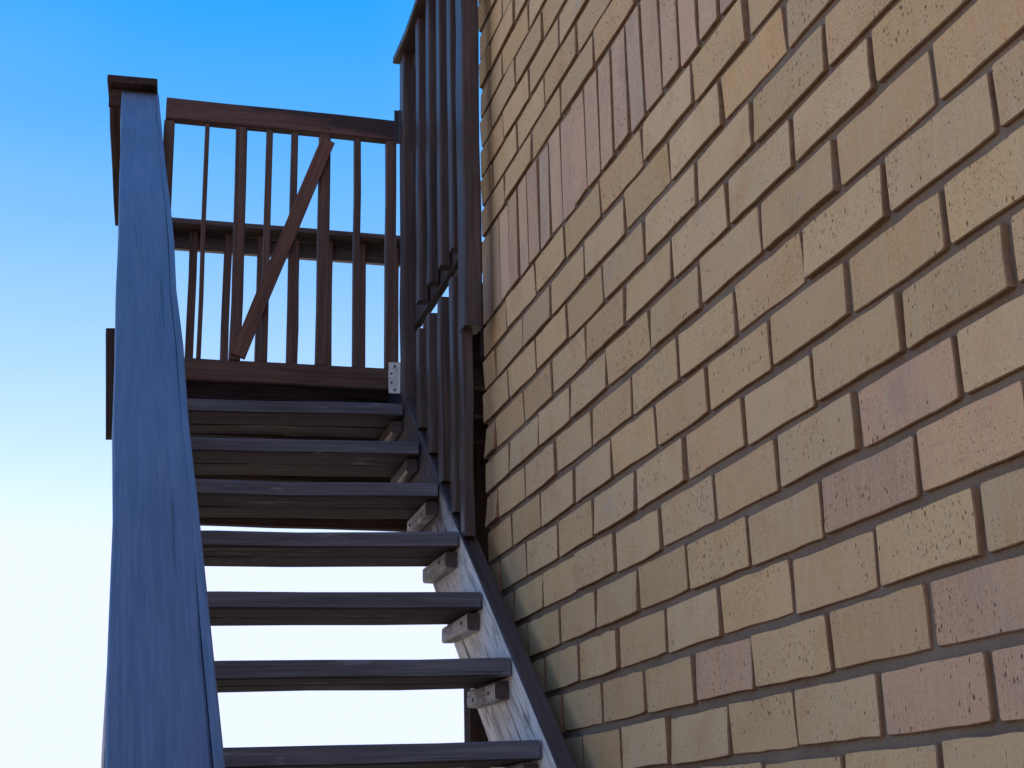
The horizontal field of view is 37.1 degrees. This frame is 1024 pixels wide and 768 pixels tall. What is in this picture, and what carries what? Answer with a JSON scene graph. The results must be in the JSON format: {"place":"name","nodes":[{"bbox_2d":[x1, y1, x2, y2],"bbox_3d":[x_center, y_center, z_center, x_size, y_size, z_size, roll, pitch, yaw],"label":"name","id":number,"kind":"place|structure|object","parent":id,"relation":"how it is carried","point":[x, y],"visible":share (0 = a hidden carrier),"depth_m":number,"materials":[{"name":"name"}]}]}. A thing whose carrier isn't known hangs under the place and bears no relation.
{"place":"outdoors","nodes":[
{"label":"outdoors","id":0,"kind":"place"},
{"bbox_2d":[0,0,484,767],"label":"sky","id":1,"kind":"structure","parent":0,"point":[59,232],"materials":[{"name":"blue"}]},
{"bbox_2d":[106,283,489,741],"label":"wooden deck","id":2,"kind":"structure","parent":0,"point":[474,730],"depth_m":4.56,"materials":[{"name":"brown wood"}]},
{"bbox_2d":[107,74,157,225],"bbox_3d":[-1.320,-0.334,5.244,0.157,0.975,1.220,3,-17,-13],"label":"railing","id":3,"kind":"object","parent":2,"relation":"on","point":[118,85],"visible":0.09,"depth_m":4.85,"materials":[{"name":"wood"}]},
{"bbox_2d":[172,217,457,366],"bbox_3d":[-0.219,-0.103,6.101,2.604,0.966,0.136,3,-17,-15],"label":"railing","id":4,"kind":"object","parent":2,"relation":"on","point":[218,236],"visible":0.1,"depth_m":6.00,"materials":[{"name":"brown wood"}]},
{"bbox_2d":[478,0,1023,767],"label":"brick building","id":5,"kind":"structure","parent":0,"point":[752,270],"depth_m":2.14,"materials":[{"name":"beige brick"}]},
{"label":"ground","id":6,"kind":"structure","parent":0,"visible":0},
{"bbox_2d":[101,91,576,767],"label":"wooden staircase","id":7,"kind":"structure","parent":6,"relation":"on","point":[169,677],"depth_m":3.20,"materials":[{"name":"wood"}]},
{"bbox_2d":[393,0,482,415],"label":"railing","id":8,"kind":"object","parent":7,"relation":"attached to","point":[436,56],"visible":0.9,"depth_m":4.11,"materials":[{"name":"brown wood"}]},
{"bbox_2d":[163,97,400,393],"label":"wooden gate","id":9,"kind":"structure","parent":8,"relation":"attached to","point":[325,128],"depth_m":4.44,"materials":[{"name":"wood"}]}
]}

